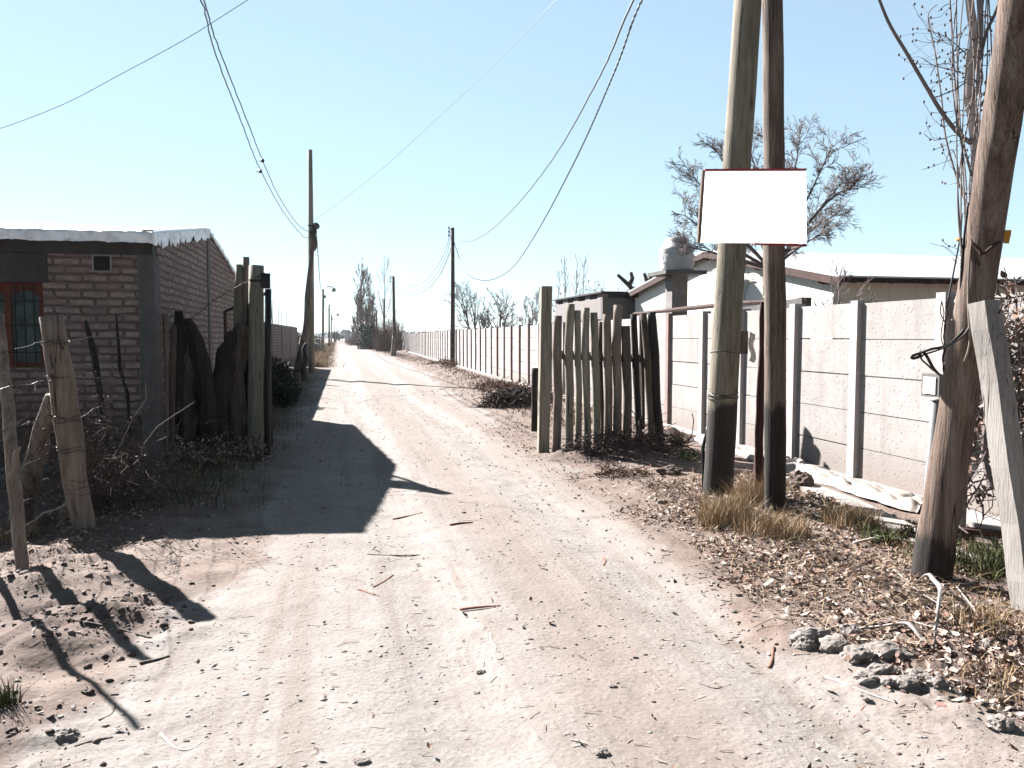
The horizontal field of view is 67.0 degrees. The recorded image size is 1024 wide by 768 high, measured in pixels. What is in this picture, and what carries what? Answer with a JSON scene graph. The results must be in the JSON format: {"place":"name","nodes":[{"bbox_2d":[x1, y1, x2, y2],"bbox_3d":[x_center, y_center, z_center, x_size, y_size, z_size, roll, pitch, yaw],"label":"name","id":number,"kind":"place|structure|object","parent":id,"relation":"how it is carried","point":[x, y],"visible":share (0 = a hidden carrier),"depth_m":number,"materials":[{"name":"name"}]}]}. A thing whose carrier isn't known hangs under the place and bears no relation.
{"place":"outdoors","nodes":[
{"label":"outdoors","id":0,"kind":"place"},
{"bbox_2d":[0,339,1023,767],"bbox_3d":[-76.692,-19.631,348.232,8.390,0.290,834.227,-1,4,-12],"label":"dirt road","id":1,"kind":"structure","parent":0,"point":[498,727],"depth_m":3.91,"materials":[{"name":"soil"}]},
{"bbox_2d":[0,419,1023,767],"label":"leaf litter","id":2,"kind":"object","parent":1,"relation":"on","point":[972,639],"visible":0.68,"depth_m":4.83,"materials":[{"name":"plant"}]},
{"bbox_2d":[13,384,1023,767],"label":"straw litter","id":3,"kind":"object","parent":1,"relation":"on","point":[491,598],"visible":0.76,"depth_m":3.85,"materials":[{"name":"plant"}]},
{"bbox_2d":[788,626,830,643],"bbox_3d":[1.552,1.315,4.001,0.256,0.127,0.143,-1,4,-12],"label":"rubble lump","id":4,"kind":"object","parent":1,"relation":"on","point":[815,633],"visible":0.53,"depth_m":3.97,"materials":[{"name":"concrete"}]},
{"bbox_2d":[839,644,874,663],"bbox_3d":[1.678,1.323,3.762,0.152,0.102,0.141,-1,4,-12],"label":"rubble lump","id":5,"kind":"object","parent":1,"relation":"on","point":[859,654],"visible":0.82,"depth_m":3.72,"materials":[{"name":"concrete"}]},
{"bbox_2d":[853,670,878,685],"bbox_3d":[1.618,1.349,3.529,0.125,0.062,0.091,-1,4,-12],"label":"rubble lump","id":6,"kind":"object","parent":1,"relation":"on","point":[861,677],"visible":0.95,"depth_m":3.51,"materials":[{"name":"stone"}]},
{"bbox_2d":[892,674,921,689],"bbox_3d":[1.775,1.346,3.475,0.139,0.069,0.093,-1,4,-12],"label":"rubble lump","id":7,"kind":"object","parent":1,"relation":"on","point":[906,682],"visible":0.94,"depth_m":3.44,"materials":[{"name":"stone"}]},
{"bbox_2d":[924,676,950,688],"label":"rubble lump","id":8,"kind":"object","parent":1,"relation":"on","point":[936,682],"visible":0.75,"depth_m":3.44,"materials":[{"name":"stone"}]},
{"bbox_2d":[0,338,1023,764],"bbox_3d":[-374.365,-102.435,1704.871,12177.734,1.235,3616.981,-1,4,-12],"label":"ground","id":9,"kind":"structure","parent":0,"point":[148,562],"depth_m":5.28,"materials":[{"name":"soil"}]},
{"bbox_2d":[0,313,28,570],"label":"thin stake","id":10,"kind":"object","parent":9,"relation":"on","point":[17,513],"visible":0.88,"depth_m":5.29,"materials":[{"name":"brown wood"}]},
{"bbox_2d":[9,446,20,482],"bbox_3d":[-3.322,0.539,5.166,0.083,0.247,0.041,-1,4,-12],"label":"thin stake","id":11,"kind":"object","parent":10,"relation":"attached to","point":[13,469],"visible":1,"depth_m":5.15,"materials":[{"name":"brown wood"}]},
{"bbox_2d":[0,674,37,709],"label":"grass tuft","id":12,"kind":"object","parent":9,"relation":"on","point":[5,696],"visible":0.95,"depth_m":3.23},
{"bbox_2d":[0,517,41,543],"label":"grass tuft","id":13,"kind":"object","parent":9,"relation":"on","point":[9,537],"visible":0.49,"depth_m":6.09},
{"bbox_2d":[7,393,52,525],"bbox_3d":[-4.089,0.775,6.571,0.634,1.409,0.182,1,4,17],"label":"brace post","id":14,"kind":"object","parent":9,"relation":"on","point":[38,469],"visible":0.65,"depth_m":6.48,"materials":[{"name":"brown wood"}]},
{"bbox_2d":[0,348,68,528],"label":"chain link mesh","id":15,"kind":"object","parent":9,"relation":"on","point":[32,443],"visible":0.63,"depth_m":6.19,"materials":[{"name":"metal"}]},
{"bbox_2d":[39,314,95,529],"bbox_3d":[-3.507,0.521,6.153,0.396,2.141,0.106,-1,4,-12],"label":"plank post","id":16,"kind":"object","parent":9,"relation":"on","point":[64,402],"visible":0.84,"depth_m":6.11,"materials":[{"name":"brown wood"}]},
{"bbox_2d":[54,728,80,741],"bbox_3d":[-1.750,1.388,3.046,0.101,0.061,0.081,-1,4,-12],"label":"stone","id":17,"kind":"object","parent":9,"relation":"on","point":[66,734],"visible":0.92,"depth_m":3.03,"materials":[{"name":"stone"}]},
{"bbox_2d":[83,320,113,473],"bbox_3d":[-4.555,0.286,8.570,0.551,1.982,0.082,3,4,37],"label":"dead branch","id":18,"kind":"object","parent":9,"relation":"on","point":[94,358],"visible":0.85,"depth_m":8.56,"materials":[{"name":"brown wood"}]},
{"bbox_2d":[0,379,215,514],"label":"thorn bush","id":19,"kind":"object","parent":9,"relation":"on","point":[152,465],"visible":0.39,"depth_m":7.33,"materials":[{"name":"brown plant"}]},
{"bbox_2d":[0,223,234,478],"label":"brick house","id":20,"kind":"structure","parent":9,"relation":"on","point":[138,280],"depth_m":9.26,"materials":[{"name":"brick"}]},
{"bbox_2d":[0,282,45,367],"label":"window","id":21,"kind":"structure","parent":20,"relation":"in","point":[21,303],"depth_m":9.11,"materials":[{"name":"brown wood"}]},
{"bbox_2d":[115,314,132,470],"bbox_3d":[-4.363,0.296,8.684,0.289,2.152,0.063,3,4,36],"label":"dead branch","id":22,"kind":"object","parent":9,"relation":"on","point":[122,374],"visible":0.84,"depth_m":8.64,"materials":[{"name":"brown wood"}]},
{"bbox_2d":[0,366,269,534],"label":"thorn bush","id":23,"kind":"object","parent":9,"relation":"on","point":[98,505],"visible":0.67,"depth_m":6.78,"materials":[{"name":"brown plant"}]},
{"bbox_2d":[162,313,168,457],"bbox_3d":[-4.424,0.242,9.848,0.185,2.270,0.074,1,4,14],"label":"old board","id":24,"kind":"object","parent":9,"relation":"on","point":[165,324],"visible":0.6,"depth_m":9.81,"materials":[{"name":"brown wood"}]},
{"bbox_2d":[168,325,176,453],"bbox_3d":[-4.401,0.316,10.020,0.158,2.153,0.045,-1,4,-12],"label":"old board","id":25,"kind":"object","parent":9,"relation":"on","point":[172,367],"visible":0.73,"depth_m":9.99,"materials":[{"name":"brown wood"}]},
{"bbox_2d":[169,311,187,452],"bbox_3d":[-4.413,0.152,10.218,0.291,2.237,0.216,-1,4,-12],"label":"log","id":26,"kind":"object","parent":9,"relation":"on","point":[182,341],"visible":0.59,"depth_m":10.14,"materials":[{"name":"brown wood"}]},
{"bbox_2d":[183,346,197,451],"bbox_3d":[-4.373,0.320,10.340,0.251,1.929,0.276,1,4,21],"label":"log","id":27,"kind":"object","parent":9,"relation":"on","point":[189,415],"visible":0.46,"depth_m":10.28,"materials":[{"name":"brown wood"}]},
{"bbox_2d":[59,372,323,512],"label":"shade weeds","id":28,"kind":"object","parent":9,"relation":"on","point":[210,470],"visible":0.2,"depth_m":8.43,"materials":[{"name":"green plant"}]},
{"bbox_2d":[185,327,201,448],"bbox_3d":[-4.326,0.261,10.556,0.262,2.095,0.250,-3,5,-41],"label":"log","id":29,"kind":"object","parent":9,"relation":"on","point":[196,396],"visible":0.17,"depth_m":10.47,"materials":[{"name":"brown wood"}]},
{"bbox_2d":[183,318,216,452],"bbox_3d":[-4.094,0.186,10.187,0.403,2.106,0.214,-1,4,-12],"label":"log","id":30,"kind":"object","parent":9,"relation":"on","point":[208,413],"visible":0.89,"depth_m":10.11,"materials":[{"name":"brown wood"}]},
{"bbox_2d":[155,429,253,476],"bbox_3d":[-3.737,0.886,9.175,1.201,0.865,1.104,1,4,18],"label":"dry weed","id":31,"kind":"object","parent":9,"relation":"on","point":[200,457],"visible":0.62,"depth_m":9.02,"materials":[{"name":"brown plant"}]},
{"bbox_2d":[213,330,236,449],"bbox_3d":[-3.920,0.252,10.475,0.277,1.963,0.425,3,4,38],"label":"log","id":32,"kind":"object","parent":9,"relation":"on","point":[223,372],"visible":0.73,"depth_m":10.38,"materials":[{"name":"brown wood"}]},
{"bbox_2d":[227,321,248,447],"bbox_3d":[-3.753,0.182,10.741,0.451,2.104,0.339,1,4,12],"label":"log","id":33,"kind":"object","parent":9,"relation":"on","point":[237,415],"visible":0.57,"depth_m":10.63,"materials":[{"name":"brown wood"}]},
{"bbox_2d":[233,264,243,326],"bbox_3d":[-3.894,-0.204,11.030,0.314,2.990,0.259,-1,4,-12],"label":"log","id":34,"kind":"object","parent":9,"relation":"on","point":[238,303],"visible":0.22,"depth_m":10.89,"materials":[{"name":"brown wood"}]},
{"bbox_2d":[190,426,287,462],"bbox_3d":[-3.549,0.819,9.957,1.106,0.622,0.881,0,3,6],"label":"dry weed","id":35,"kind":"object","parent":9,"relation":"on","point":[250,448],"visible":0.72,"depth_m":9.89,"materials":[{"name":"brown plant"}]},
{"bbox_2d":[242,257,249,324],"bbox_3d":[-3.720,-0.196,10.963,0.135,3.184,0.111,-1,4,-12],"label":"log","id":36,"kind":"object","parent":9,"relation":"on","point":[246,262],"visible":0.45,"depth_m":10.85,"materials":[{"name":"brown wood"}]},
{"bbox_2d":[247,265,263,453],"bbox_3d":[-3.520,-0.152,10.605,0.282,2.928,0.221,-1,4,-12],"label":"gate post","id":37,"kind":"object","parent":9,"relation":"on","point":[255,357],"visible":0.76,"depth_m":10.52,"materials":[{"name":"brown wood"}]},
{"bbox_2d":[223,292,272,444],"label":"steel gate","id":38,"kind":"structure","parent":37,"relation":"attached to","point":[225,318],"depth_m":10.94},
{"bbox_2d":[264,289,271,454],"bbox_3d":[-3.299,-0.021,10.453,0.138,2.513,0.087,-1,4,-12],"label":"black pipe","id":39,"kind":"object","parent":9,"relation":"on","point":[267,402],"visible":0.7,"depth_m":10.41,"materials":[{"name":"metal"}]},
{"bbox_2d":[264,303,297,381],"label":"brick boundary wall","id":40,"kind":"structure","parent":9,"relation":"on","point":[284,342],"depth_m":30.71,"materials":[{"name":"grey brick"}]},
{"bbox_2d":[263,354,303,408],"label":"leafy shrub","id":41,"kind":"object","parent":9,"relation":"on","point":[285,391],"visible":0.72,"depth_m":17.47,"materials":[{"name":"green plant"}]},
{"bbox_2d":[300,343,308,381],"bbox_3d":[-7.135,-0.571,26.617,0.280,1.710,0.236,-1,4,-12],"label":"fence stake","id":42,"kind":"object","parent":9,"relation":"on","point":[304,374],"visible":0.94,"depth_m":26.52,"materials":[{"name":"brown wood"}]},
{"bbox_2d":[295,149,319,372],"bbox_3d":[-7.934,-4.699,29.792,1.024,8.605,0.479,-2,4,-30],"label":"utility pole","id":43,"kind":"object","parent":9,"relation":"on","point":[307,334],"visible":0.94,"depth_m":29.81,"materials":[{"name":"brown wood"}]},
{"bbox_2d":[200,0,306,237],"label":"overhead cable","id":44,"kind":"object","parent":43,"relation":"attached to","point":[260,171],"visible":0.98,"depth_m":15.76,"materials":[{"name":"black rubber"}]},
{"bbox_2d":[203,0,308,231],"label":"overhead cable","id":45,"kind":"object","parent":43,"relation":"attached to","point":[262,160],"visible":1,"depth_m":15.80,"materials":[{"name":"black rubber"}]},
{"bbox_2d":[307,342,348,366],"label":"verge grass","id":46,"kind":"structure","parent":9,"relation":"on","point":[323,358],"depth_m":52.88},
{"bbox_2d":[352,257,370,322],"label":"poplar","id":47,"kind":"object","parent":9,"relation":"on","point":[363,275],"visible":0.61,"depth_m":124.80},
{"bbox_2d":[355,323,378,348],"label":"green bush","id":48,"kind":"object","parent":9,"relation":"on","point":[363,330],"visible":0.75,"depth_m":100.33,"materials":[{"name":"green plant"}]},
{"bbox_2d":[366,318,402,351],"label":"dry bush","id":49,"kind":"object","parent":9,"relation":"on","point":[384,341],"visible":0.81,"depth_m":86.06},
{"bbox_2d":[448,227,454,360],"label":"utility pole","id":50,"kind":"object","parent":9,"relation":"on","point":[452,335],"visible":0.85,"depth_m":43.52,"materials":[{"name":"wood"}]},
{"bbox_2d":[458,0,633,241],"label":"overhead cable","id":51,"kind":"object","parent":50,"relation":"attached to","point":[628,10],"visible":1,"depth_m":18.39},
{"bbox_2d":[454,0,642,280],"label":"overhead cable","id":52,"kind":"object","parent":50,"relation":"attached to","point":[628,33],"visible":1,"depth_m":18.60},
{"bbox_2d":[442,280,497,337],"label":"bare tree","id":53,"kind":"object","parent":9,"relation":"on","point":[466,310],"visible":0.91,"depth_m":50.28,"materials":[{"name":"grey plant"}]},
{"bbox_2d":[476,287,522,357],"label":"bare tree","id":54,"kind":"object","parent":9,"relation":"on","point":[502,312],"visible":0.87,"depth_m":47.83,"materials":[{"name":"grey plant"}]},
{"bbox_2d":[472,374,528,392],"bbox_3d":[-0.231,-0.028,22.579,1.831,0.515,5.018,-1,4,-12],"label":"brush pile","id":55,"kind":"object","parent":9,"relation":"on","point":[498,382],"visible":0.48,"depth_m":22.59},
{"bbox_2d":[374,349,633,427],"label":"dry verge","id":56,"kind":"structure","parent":9,"relation":"on","point":[458,370],"depth_m":27.97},
{"bbox_2d":[0,443,1023,766],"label":"soil clods","id":57,"kind":"object","parent":9,"relation":"on","point":[132,653],"visible":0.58,"depth_m":4.16,"materials":[{"name":"soil"}]},
{"bbox_2d":[471,378,564,408],"bbox_3d":[0.140,0.196,17.943,2.232,0.671,1.651,-1,4,-12],"label":"brush pile","id":58,"kind":"object","parent":9,"relation":"on","point":[515,395],"visible":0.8,"depth_m":17.64,"materials":[{"name":"brown plant"}]},
{"bbox_2d":[531,368,537,431],"bbox_3d":[0.337,0.230,11.325,0.111,0.930,0.106,-2,4,-34],"label":"short post","id":59,"kind":"object","parent":9,"relation":"on","point":[534,396],"visible":0.85,"depth_m":11.29,"materials":[{"name":"brown wood"}]},
{"bbox_2d":[553,291,634,373],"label":"block shed","id":60,"kind":"structure","parent":9,"relation":"on","point":[600,303],"depth_m":24.66,"materials":[{"name":"paint"}]},
{"bbox_2d":[537,286,664,452],"bbox_3d":[1.287,-0.053,10.949,1.930,2.615,0.206,-1,4,-12],"label":"picket fence","id":61,"kind":"object","parent":9,"relation":"on","point":[607,355],"visible":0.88,"depth_m":10.86,"materials":[{"name":"grey wood"}]},
{"bbox_2d":[587,461,659,480],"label":"dry leaves","id":62,"kind":"object","parent":9,"relation":"on","point":[621,473],"visible":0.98,"depth_m":8.86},
{"bbox_2d":[560,406,705,461],"bbox_3d":[1.570,0.631,10.216,2.033,0.666,1.231,-1,4,-12],"label":"dry brush","id":63,"kind":"object","parent":9,"relation":"on","point":[623,440],"visible":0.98,"depth_m":10.14,"materials":[{"name":"brown plant"}]},
{"bbox_2d":[647,270,706,385],"bbox_3d":[3.958,-1.016,18.696,1.040,3.364,1.100,-1,4,-12],"label":"tank stand","id":64,"kind":"object","parent":9,"relation":"on","point":[676,288],"visible":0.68,"depth_m":18.43,"materials":[{"name":"grey concrete"}]},
{"bbox_2d":[658,236,695,270],"bbox_3d":[3.961,-3.105,18.585,0.913,0.820,0.942,-1,4,-12],"label":"water tank","id":65,"kind":"object","parent":64,"relation":"on","point":[669,253],"visible":0.75,"depth_m":18.25,"materials":[{"name":"plastic"}]},
{"bbox_2d":[403,292,1023,529],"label":"panel wall","id":66,"kind":"structure","parent":9,"relation":"on","point":[888,451],"depth_m":9.09,"materials":[{"name":"concrete"}]},
{"bbox_2d":[633,300,763,314],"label":"loose beam","id":67,"kind":"structure","parent":66,"relation":"on","point":[709,306],"depth_m":12.77,"materials":[{"name":"brown wood"}]},
{"bbox_2d":[924,398,939,488],"bbox_3d":[3.943,0.695,7.247,0.114,1.135,0.410,1,4,21],"label":"conduit","id":68,"kind":"object","parent":66,"relation":"attached to","point":[934,404],"visible":0.38,"depth_m":7.13,"materials":[{"name":"plastic"}]},
{"bbox_2d":[921,373,943,397],"bbox_3d":[3.928,0.013,7.189,0.120,0.215,0.220,-1,4,-12],"label":"meter box","id":69,"kind":"object","parent":66,"relation":"attached to","point":[931,384],"visible":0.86,"depth_m":7.15,"materials":[{"name":"white paint"}]},
{"bbox_2d":[950,267,1023,553],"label":"dry creeper","id":70,"kind":"object","parent":66,"relation":"attached to","point":[1014,337],"visible":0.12,"depth_m":5.80,"materials":[{"name":"brown plant"}]},
{"bbox_2d":[684,488,766,530],"bbox_3d":[1.803,1.043,6.437,0.755,0.334,0.669,1,4,21],"label":"grass tuft","id":71,"kind":"object","parent":9,"relation":"on","point":[719,512],"visible":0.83,"depth_m":6.38,"materials":[{"name":"plant"}]},
{"bbox_2d":[693,434,763,460],"bbox_3d":[3.068,0.874,10.993,0.319,0.123,2.023,-1,4,-12],"label":"plastic sheeting","id":72,"kind":"object","parent":9,"relation":"on","point":[745,452],"visible":0.38,"depth_m":10.48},
{"bbox_2d":[703,0,761,495],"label":"sign pole","id":73,"kind":"object","parent":9,"relation":"on","point":[726,336],"visible":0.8,"depth_m":7.58,"materials":[{"name":"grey wood"}]},
{"bbox_2d":[687,297,811,396],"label":"parapet","id":74,"kind":"structure","parent":9,"relation":"on","point":[793,301],"depth_m":14.31,"materials":[{"name":"grey concrete"}]},
{"bbox_2d":[754,302,763,490],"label":"split slab","id":75,"kind":"structure","parent":9,"relation":"on","point":[758,452],"depth_m":7.12,"materials":[{"name":"brown wood"}]},
{"bbox_2d":[716,473,802,509],"bbox_3d":[2.248,0.959,7.055,0.801,0.396,0.711,2,4,34],"label":"grass tuft","id":76,"kind":"object","parent":9,"relation":"on","point":[758,493],"visible":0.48,"depth_m":7.00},
{"bbox_2d":[762,0,785,512],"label":"sign pole","id":77,"kind":"object","parent":9,"relation":"on","point":[774,276],"visible":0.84,"depth_m":6.58,"materials":[{"name":"brown wood"}]},
{"bbox_2d":[696,168,806,251],"bbox_3d":[1.981,-1.387,6.073,1.141,0.605,0.391,-2,4,-36],"label":"sign","id":78,"kind":"object","parent":77,"relation":"attached to","point":[761,206],"visible":1,"depth_m":5.99,"materials":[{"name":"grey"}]},
{"bbox_2d":[665,111,884,268],"bbox_3d":[4.384,-1.940,13.138,3.921,5.684,2.926,0,3,0],"label":"bare tree","id":79,"kind":"object","parent":9,"relation":"on","point":[847,183],"visible":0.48,"depth_m":12.92,"materials":[{"name":"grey plant"}]},
{"bbox_2d":[728,504,822,542],"bbox_3d":[2.044,1.077,6.098,0.695,0.248,0.792,-1,4,-12],"label":"grass tuft","id":80,"kind":"object","parent":9,"relation":"on","point":[777,526],"visible":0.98,"depth_m":6.00,"materials":[{"name":"plant"}]},
{"bbox_2d":[786,469,813,490],"bbox_3d":[2.998,1.044,8.079,0.314,0.300,0.326,1,4,20],"label":"earth clod","id":81,"kind":"object","parent":9,"relation":"on","point":[798,476],"visible":0.59,"depth_m":8.00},
{"bbox_2d":[792,636,817,651],"bbox_3d":[1.485,1.329,3.939,0.112,0.107,0.115,-2,4,-31],"label":"rubble lump","id":82,"kind":"object","parent":9,"relation":"on","point":[804,643],"visible":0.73,"depth_m":3.90,"materials":[{"name":"concrete"}]},
{"bbox_2d":[623,250,1023,419],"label":"white house","id":83,"kind":"structure","parent":9,"relation":"on","point":[904,277],"depth_m":15.94,"materials":[{"name":"paint"}]},
{"bbox_2d":[636,468,1023,652],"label":"dry leaves","id":84,"kind":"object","parent":9,"relation":"on","point":[880,565],"depth_m":5.13,"materials":[{"name":"plant"}]},
{"bbox_2d":[817,633,849,653],"bbox_3d":[1.616,1.317,3.891,0.160,0.101,0.157,0,3,-3],"label":"rubble lump","id":85,"kind":"object","parent":9,"relation":"on","point":[834,643],"visible":0.77,"depth_m":3.85,"materials":[{"name":"concrete"}]},
{"bbox_2d":[793,255,877,442],"bbox_3d":[4.721,-0.440,11.308,1.139,2.913,0.831,2,4,24],"label":"bare tree","id":86,"kind":"object","parent":9,"relation":"on","point":[838,282],"visible":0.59,"depth_m":11.28,"materials":[{"name":"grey plant"}]},
{"bbox_2d":[648,475,1023,708],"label":"twig litter","id":87,"kind":"object","parent":9,"relation":"on","point":[964,600],"visible":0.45,"depth_m":4.76,"materials":[{"name":"brown wood"}]},
{"bbox_2d":[839,623,863,638],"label":"rubble lump","id":88,"kind":"object","parent":9,"relation":"on","point":[850,628],"visible":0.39,"depth_m":4.03,"materials":[{"name":"concrete"}]},
{"bbox_2d":[817,498,889,531],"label":"grass tuft","id":89,"kind":"object","parent":9,"relation":"on","point":[837,519],"visible":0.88,"depth_m":6.30,"materials":[{"name":"plant"}]},
{"bbox_2d":[786,456,922,511],"bbox_3d":[3.533,1.010,8.309,0.429,0.137,2.691,-1,4,-9],"label":"plastic sheeting","id":90,"kind":"object","parent":9,"relation":"on","point":[909,501],"visible":0.86,"depth_m":7.80,"materials":[{"name":"plastic"}]},
{"bbox_2d":[867,663,893,674],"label":"rubble lump","id":91,"kind":"object","parent":9,"relation":"on","point":[880,669],"visible":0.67,"depth_m":3.60,"materials":[{"name":"stone"}]},
{"bbox_2d":[851,517,910,545],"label":"grass tuft","id":92,"kind":"object","parent":9,"relation":"on","point":[876,531],"visible":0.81,"depth_m":5.80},
{"bbox_2d":[861,639,915,660],"bbox_3d":[1.855,1.323,3.820,0.237,0.099,0.187,-1,4,-12],"label":"rubble lump","id":93,"kind":"object","parent":9,"relation":"on","point":[890,649],"visible":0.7,"depth_m":3.77,"materials":[{"name":"concrete"}]},
{"bbox_2d":[786,476,1005,574],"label":"drain kerb","id":94,"kind":"structure","parent":9,"relation":"on","point":[819,488],"depth_m":7.08,"materials":[{"name":"concrete"}]},
{"bbox_2d":[858,621,933,647],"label":"branch","id":95,"kind":"object","parent":9,"relation":"on","point":[913,627],"visible":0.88,"depth_m":4.09,"materials":[{"name":"grey plant"}]},
{"bbox_2d":[918,573,941,646],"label":"branch","id":96,"kind":"object","parent":9,"relation":"on","point":[936,582],"visible":0.98,"depth_m":4.18,"materials":[{"name":"grey plant"}]},
{"bbox_2d":[878,0,997,538],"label":"twining tree","id":97,"kind":"object","parent":9,"relation":"on","point":[974,54],"visible":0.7,"depth_m":5.36,"materials":[{"name":"brown plant"}]},
{"bbox_2d":[901,523,1006,582],"bbox_3d":[3.093,1.128,5.194,0.863,0.323,0.934,-1,4,-12],"label":"grass tuft","id":98,"kind":"object","parent":9,"relation":"on","point":[996,566],"visible":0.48,"depth_m":5.10,"materials":[{"name":"plant"}]},
{"bbox_2d":[910,0,1023,583],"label":"leaning pole","id":99,"kind":"object","parent":9,"relation":"on","point":[934,551],"visible":0.9,"depth_m":4.61,"materials":[{"name":"brown wood"}]},
{"bbox_2d":[910,329,963,375],"bbox_3d":[2.611,-0.567,4.820,0.331,1.057,0.366,0,3,3],"label":"loose cable","id":100,"kind":"object","parent":99,"relation":"attached to","point":[919,354],"visible":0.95,"depth_m":4.74,"materials":[{"name":"black rubber"}]},
{"bbox_2d":[963,238,971,361],"bbox_3d":[2.737,-0.581,4.623,0.033,0.898,0.044,1,4,16],"label":"loose cable","id":101,"kind":"object","parent":99,"relation":"hanging from","point":[968,282],"visible":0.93,"depth_m":4.62,"materials":[{"name":"black rubber"}]},
{"bbox_2d":[936,593,1023,641],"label":"grass tuft","id":102,"kind":"object","parent":9,"relation":"on","point":[993,618],"visible":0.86,"depth_m":4.07,"materials":[{"name":"plant"}]},
{"bbox_2d":[958,526,1003,555],"bbox_3d":[3.394,1.208,5.560,0.394,0.314,0.125,2,4,29],"label":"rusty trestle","id":103,"kind":"object","parent":9,"relation":"on","point":[971,531],"visible":0.21,"depth_m":5.58,"materials":[{"name":"metal"}]},
{"bbox_2d":[956,647,1023,709],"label":"grass tuft","id":104,"kind":"object","parent":9,"relation":"on","point":[998,679],"visible":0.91,"depth_m":3.46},
{"bbox_2d":[968,299,1023,615],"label":"squared timber","id":105,"kind":"object","parent":9,"relation":"on","point":[1002,425],"visible":0.96,"depth_m":4.38,"materials":[{"name":"beige wood"}]},
{"bbox_2d":[985,713,1014,732],"bbox_3d":[1.979,1.383,3.127,0.097,0.085,0.092,-1,4,-12],"label":"rubble lump","id":106,"kind":"object","parent":9,"relation":"on","point":[998,722],"visible":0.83,"depth_m":3.10,"materials":[{"name":"stone"}]},
{"bbox_2d":[0,0,1023,333],"label":"sky","id":107,"kind":"structure","parent":0,"point":[163,142],"materials":[{"name":"blue"}]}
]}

